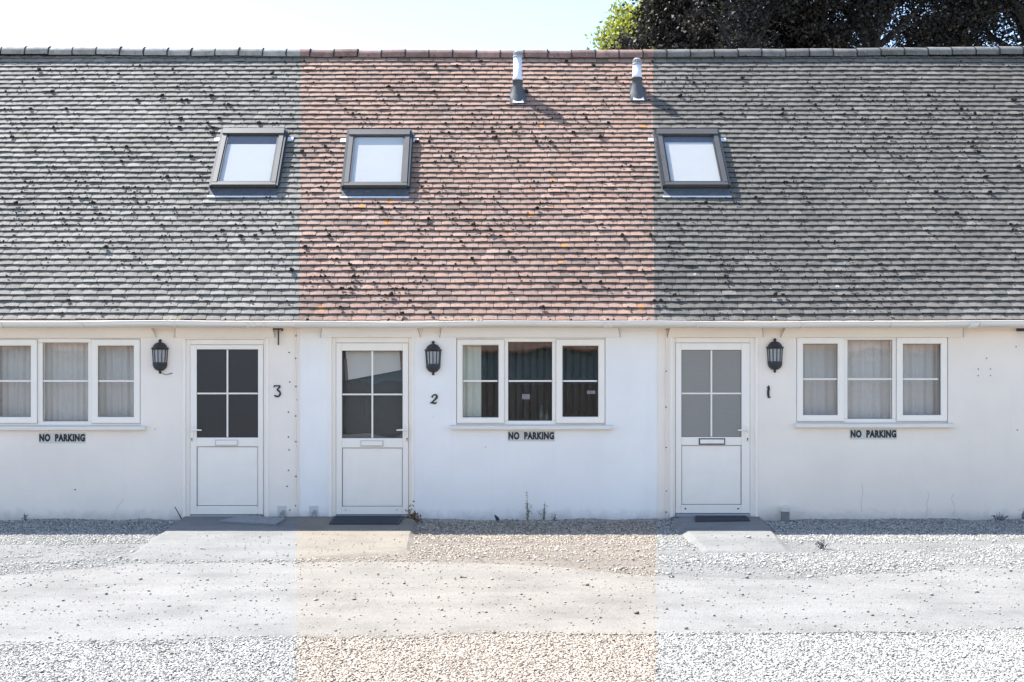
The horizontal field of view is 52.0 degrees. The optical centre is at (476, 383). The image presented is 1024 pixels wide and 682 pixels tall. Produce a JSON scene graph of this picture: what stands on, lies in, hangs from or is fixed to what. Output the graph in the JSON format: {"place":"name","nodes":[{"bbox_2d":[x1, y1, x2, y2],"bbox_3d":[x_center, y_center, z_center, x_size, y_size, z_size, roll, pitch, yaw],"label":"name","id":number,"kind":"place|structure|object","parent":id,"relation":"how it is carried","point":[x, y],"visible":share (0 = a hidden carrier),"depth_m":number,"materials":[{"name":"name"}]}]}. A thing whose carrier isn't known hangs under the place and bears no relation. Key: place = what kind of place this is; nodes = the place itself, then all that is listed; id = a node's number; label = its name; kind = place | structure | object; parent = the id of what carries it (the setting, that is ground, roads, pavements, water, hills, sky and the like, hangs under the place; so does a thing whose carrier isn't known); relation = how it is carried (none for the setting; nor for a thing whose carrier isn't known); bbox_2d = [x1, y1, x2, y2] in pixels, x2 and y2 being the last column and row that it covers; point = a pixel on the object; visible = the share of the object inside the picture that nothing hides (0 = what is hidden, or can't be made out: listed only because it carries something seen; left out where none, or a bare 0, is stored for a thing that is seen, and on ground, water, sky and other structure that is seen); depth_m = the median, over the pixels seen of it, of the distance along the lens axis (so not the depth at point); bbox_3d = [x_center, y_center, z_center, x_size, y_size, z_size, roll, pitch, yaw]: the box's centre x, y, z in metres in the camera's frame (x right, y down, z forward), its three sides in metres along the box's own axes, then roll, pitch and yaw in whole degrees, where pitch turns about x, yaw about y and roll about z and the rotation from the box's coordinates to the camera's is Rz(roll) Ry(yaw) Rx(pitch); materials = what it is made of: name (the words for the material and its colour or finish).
{"place":"outdoors","nodes":[
{"label":"outdoors","id":0,"kind":"place"},
{"bbox_2d":[124,516,416,561],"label":"path","id":1,"kind":"structure","parent":0,"point":[192,532],"depth_m":10.98,"materials":[{"name":"concrete"}]},
{"bbox_2d":[219,515,285,524],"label":"paving slab","id":2,"kind":"structure","parent":1,"relation":"on","point":[246,519],"depth_m":12.21,"materials":[{"name":"grey concrete"}]},
{"bbox_2d":[329,516,403,524],"bbox_3d":[-1.297,1.599,12.347,0.844,0.032,0.586,0,0,0],"label":"doormat","id":3,"kind":"object","parent":1,"relation":"on","point":[366,520],"visible":1,"depth_m":12.25,"materials":[{"name":"rubber"}]},
{"bbox_2d":[0,0,1020,49],"label":"sky","id":4,"kind":"structure","parent":0,"point":[267,24],"materials":[{"name":"white"}]},
{"bbox_2d":[0,561,1023,644],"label":"track","id":5,"kind":"structure","parent":0,"point":[289,605],"depth_m":8.00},
{"bbox_2d":[0,518,1023,681],"bbox_3d":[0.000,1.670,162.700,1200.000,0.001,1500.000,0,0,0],"label":"ground","id":6,"kind":"structure","parent":0,"point":[52,554],"depth_m":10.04,"materials":[{"name":"grey gravel"}]},
{"bbox_2d":[0,46,327,521],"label":"terraced cottage","id":7,"kind":"structure","parent":6,"relation":"on","point":[210,428],"depth_m":12.96,"materials":[{"name":"tile"}]},
{"bbox_2d":[39,433,85,442],"bbox_3d":[-5.010,0.654,12.684,0.564,0.124,0.011,0,0,0],"label":"no parking sign","id":8,"kind":"object","parent":7,"relation":"attached to","point":[62,437],"visible":1,"depth_m":12.68,"materials":[{"name":"black plastic"}]},
{"bbox_2d":[0,343,133,420],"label":"net curtain","id":9,"kind":"object","parent":7,"relation":"hanging from","point":[66,401],"visible":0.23,"depth_m":12.86,"materials":[{"name":"grey fabric"}]},
{"bbox_2d":[0,339,145,429],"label":"window","id":10,"kind":"structure","parent":7,"relation":"in","point":[37,417],"depth_m":12.69,"materials":[{"name":"white plastic"}]},
{"bbox_2d":[151,339,168,373],"bbox_3d":[-3.825,-0.331,12.630,0.216,0.416,0.120,0,0,0],"label":"wall lantern","id":11,"kind":"object","parent":7,"relation":"attached to","point":[159,354],"depth_m":12.61,"materials":[{"name":"black paint"}]},
{"bbox_2d":[183,339,268,516],"bbox_3d":[-3.036,0.571,12.712,1.039,2.238,0.136,0,0,0],"label":"door","id":12,"kind":"structure","parent":7,"relation":"in","point":[226,381],"depth_m":12.72,"materials":[{"name":"white plastic"}]},
{"bbox_2d":[274,385,280,396],"bbox_3d":[-2.411,0.089,12.683,0.091,0.146,0.013,0,0,0],"label":"house number","id":13,"kind":"object","parent":7,"relation":"attached to","point":[278,391],"visible":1,"depth_m":12.68,"materials":[{"name":"black plastic"}]},
{"bbox_2d":[405,501,422,522],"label":"dead leaves","id":14,"kind":"object","parent":6,"relation":"on","point":[413,516],"visible":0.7,"depth_m":12.60,"materials":[{"name":"brown plant"}]},
{"bbox_2d":[293,48,662,521],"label":"terraced cottage","id":15,"kind":"structure","parent":6,"relation":"on","point":[443,457],"depth_m":13.03,"materials":[{"name":"tile"}]},
{"bbox_2d":[329,337,413,516],"bbox_3d":[-1.274,0.559,12.722,1.031,2.261,0.136,0,0,0],"label":"door","id":16,"kind":"structure","parent":15,"relation":"in","point":[372,476],"depth_m":12.72,"materials":[{"name":"white plastic"}]},
{"bbox_2d":[343,351,401,437],"bbox_3d":[-1.270,0.546,12.905,0.945,2.208,0.010,0,0,0],"label":"door drape","id":17,"kind":"object","parent":15,"relation":"hanging from","point":[357,416],"depth_m":12.90,"materials":[{"name":"light grey fabric"}]},
{"bbox_2d":[344,351,401,379],"bbox_3d":[-1.251,-0.234,12.818,0.736,0.383,0.019,0,0,0],"label":"window blind","id":18,"kind":"object","parent":15,"relation":"attached to","point":[358,364],"visible":1,"depth_m":12.81,"materials":[{"name":"white fabric"}]},
{"bbox_2d":[424,341,441,374],"bbox_3d":[-0.527,-0.312,12.640,0.216,0.416,0.120,0,0,0],"label":"wall lantern","id":19,"kind":"object","parent":15,"relation":"attached to","point":[433,355],"depth_m":12.62,"materials":[{"name":"black paint"}]},
{"bbox_2d":[430,394,437,403],"bbox_3d":[-0.517,0.184,12.693,0.093,0.124,0.013,0,0,0],"label":"house number","id":20,"kind":"object","parent":15,"relation":"attached to","point":[436,395],"visible":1,"depth_m":12.69,"materials":[{"name":"black plastic"}]},
{"bbox_2d":[446,316,480,320],"bbox_3d":[-0.177,-0.764,12.402,0.456,0.071,0.115,0,0,0],"label":"straw","id":21,"kind":"object","parent":15,"relation":"in","point":[464,318],"visible":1,"depth_m":12.40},
{"bbox_2d":[463,345,480,415],"bbox_3d":[-0.085,-0.023,12.858,0.279,1.100,0.039,0,0,0],"label":"curtain","id":22,"kind":"object","parent":15,"relation":"hanging from","point":[471,371],"visible":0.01,"depth_m":12.86,"materials":[{"name":"beige fabric"}]},
{"bbox_2d":[0,58,1023,320],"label":"moss","id":23,"kind":"object","parent":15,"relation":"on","point":[530,186],"visible":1,"depth_m":13.95,"materials":[{"name":"plant"}]},
{"bbox_2d":[522,394,529,398],"bbox_3d":[0.596,0.155,12.732,0.093,0.062,0.003,0,0,0],"label":"sticker","id":24,"kind":"object","parent":15,"relation":"attached to","point":[525,396],"visible":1,"depth_m":12.73,"materials":[{"name":"white paper"}]},
{"bbox_2d":[508,431,554,440],"bbox_3d":[0.658,0.631,12.694,0.564,0.124,0.011,0,0,0],"label":"no parking sign","id":25,"kind":"object","parent":15,"relation":"attached to","point":[531,435],"visible":1,"depth_m":12.69,"materials":[{"name":"black plastic"}]},
{"bbox_2d":[450,338,612,428],"bbox_3d":[0.662,-0.004,12.713,1.959,1.104,0.150,0,0,0],"label":"window","id":26,"kind":"structure","parent":15,"relation":"in","point":[559,421],"depth_m":12.70,"materials":[{"name":"white plastic"}]},
{"bbox_2d":[481,342,596,420],"bbox_3d":[0.791,-0.039,12.941,1.469,1.069,0.046,0,0,0],"label":"vertical blind","id":27,"kind":"object","parent":15,"relation":"attached to","point":[533,377],"depth_m":12.94,"materials":[{"name":"black fabric"}]},
{"bbox_2d":[539,405,543,420],"bbox_3d":[0.790,0.376,12.845,0.060,0.240,0.058,0,0,0],"label":"bottle","id":28,"kind":"object","parent":15,"relation":"on","point":[541,415],"visible":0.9,"depth_m":12.83,"materials":[{"name":"green glass"}]},
{"bbox_2d":[545,409,548,420],"bbox_3d":[0.860,0.401,12.845,0.060,0.190,0.058,0,0,0],"label":"bottle","id":29,"kind":"object","parent":15,"relation":"on","point":[546,416],"visible":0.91,"depth_m":12.82,"materials":[{"name":"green glass"}]},
{"bbox_2d":[524,492,531,519],"bbox_3d":[0.627,1.483,12.619,0.110,0.386,0.080,0,0,0],"label":"weed","id":30,"kind":"object","parent":6,"relation":"on","point":[527,507],"visible":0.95,"depth_m":12.62,"materials":[{"name":"plant"}]},
{"bbox_2d":[537,503,546,519],"bbox_3d":[0.794,1.537,12.604,0.120,0.277,0.060,0,0,-27],"label":"weed","id":31,"kind":"object","parent":6,"relation":"on","point":[544,512],"visible":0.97,"depth_m":12.61,"materials":[{"name":"plant"}]},
{"bbox_2d":[413,519,674,538],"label":"fallen leaves","id":32,"kind":"object","parent":6,"relation":"on","point":[540,528],"visible":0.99,"depth_m":11.79,"materials":[{"name":"brown plant"}]},
{"bbox_2d":[584,0,728,49],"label":"tree","id":33,"kind":"object","parent":6,"relation":"on","point":[614,28],"visible":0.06,"depth_m":23.63,"materials":[{"name":"green plant"}]},
{"bbox_2d":[602,0,884,49],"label":"tree","id":34,"kind":"object","parent":6,"relation":"on","point":[686,24],"visible":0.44,"depth_m":20.66,"materials":[{"name":"green plant"}]},
{"bbox_2d":[780,506,789,523],"bbox_3d":[3.702,1.596,12.600,0.120,0.248,0.117,0,0,0],"label":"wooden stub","id":35,"kind":"object","parent":6,"relation":"on","point":[785,512],"visible":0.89,"depth_m":12.56,"materials":[{"name":"grey wood"}]},
{"bbox_2d":[815,539,828,548],"bbox_3d":[3.489,1.619,10.598,0.155,0.115,0.100,0,0,0],"label":"weed","id":36,"kind":"object","parent":6,"relation":"on","point":[821,545],"visible":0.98,"depth_m":10.61,"materials":[{"name":"green plant"}]},
{"bbox_2d":[626,46,1023,521],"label":"terraced cottage","id":37,"kind":"structure","parent":6,"relation":"on","point":[734,439],"depth_m":12.96,"materials":[{"name":"ceramic"}]},
{"bbox_2d":[670,337,757,516],"bbox_3d":[2.869,0.559,12.714,1.062,2.261,0.136,0,0,0],"label":"door","id":38,"kind":"structure","parent":37,"relation":"in","point":[714,380],"depth_m":12.72,"materials":[{"name":"white plastic"}]},
{"bbox_2d":[767,385,769,397],"bbox_3d":[3.526,0.093,12.685,0.046,0.154,0.013,0,0,0],"label":"house number","id":39,"kind":"object","parent":37,"relation":"attached to","point":[768,390],"visible":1,"depth_m":12.68,"materials":[{"name":"black plastic"}]},
{"bbox_2d":[766,338,783,372],"bbox_3d":[3.601,-0.343,12.632,0.216,0.416,0.120,0,0,0],"label":"wall lantern","id":40,"kind":"object","parent":37,"relation":"attached to","point":[774,353],"depth_m":12.61,"materials":[{"name":"black paint"}]},
{"bbox_2d":[803,340,939,418],"bbox_3d":[4.782,-0.043,12.862,1.775,1.092,0.047,0,0,0],"label":"net curtain","id":41,"kind":"object","parent":37,"relation":"hanging from","point":[868,399],"visible":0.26,"depth_m":12.86,"materials":[{"name":"grey fabric"}]},
{"bbox_2d":[850,429,896,438],"bbox_3d":[4.793,0.608,12.686,0.564,0.124,0.011,0,0,0],"label":"no parking sign","id":42,"kind":"object","parent":37,"relation":"attached to","point":[873,433],"visible":1,"depth_m":12.69,"materials":[{"name":"black plastic"}]},
{"bbox_2d":[794,337,953,426],"bbox_3d":[4.790,-0.028,12.705,1.913,1.104,0.150,0,0,0],"label":"window","id":43,"kind":"structure","parent":37,"relation":"in","point":[897,418],"depth_m":12.69,"materials":[{"name":"white plastic"}]},
{"bbox_2d":[727,0,1023,48],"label":"tree","id":44,"kind":"object","parent":6,"relation":"on","point":[878,22],"visible":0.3,"depth_m":20.72,"materials":[{"name":"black plant"}]},
{"bbox_2d":[890,0,1023,47],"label":"tree","id":45,"kind":"object","parent":6,"relation":"on","point":[1017,18],"visible":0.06,"depth_m":22.55,"materials":[{"name":"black plant"}]},
{"bbox_2d":[993,512,1006,521],"bbox_3d":[6.288,1.608,12.629,0.238,0.138,0.120,0,0,0],"label":"weed","id":46,"kind":"object","parent":6,"relation":"on","point":[999,516],"visible":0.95,"depth_m":12.62,"materials":[{"name":"green plant"}]},
{"bbox_2d":[668,516,792,553],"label":"path","id":47,"kind":"structure","parent":0,"point":[756,529],"depth_m":11.23,"materials":[{"name":"concrete"}]},
{"bbox_2d":[694,516,749,521],"bbox_3d":[2.900,1.597,12.439,0.706,0.028,0.383,0,0,0],"label":"doormat","id":48,"kind":"object","parent":47,"relation":"on","point":[719,518],"visible":1,"depth_m":12.38,"materials":[{"name":"rubber"}]}
]}

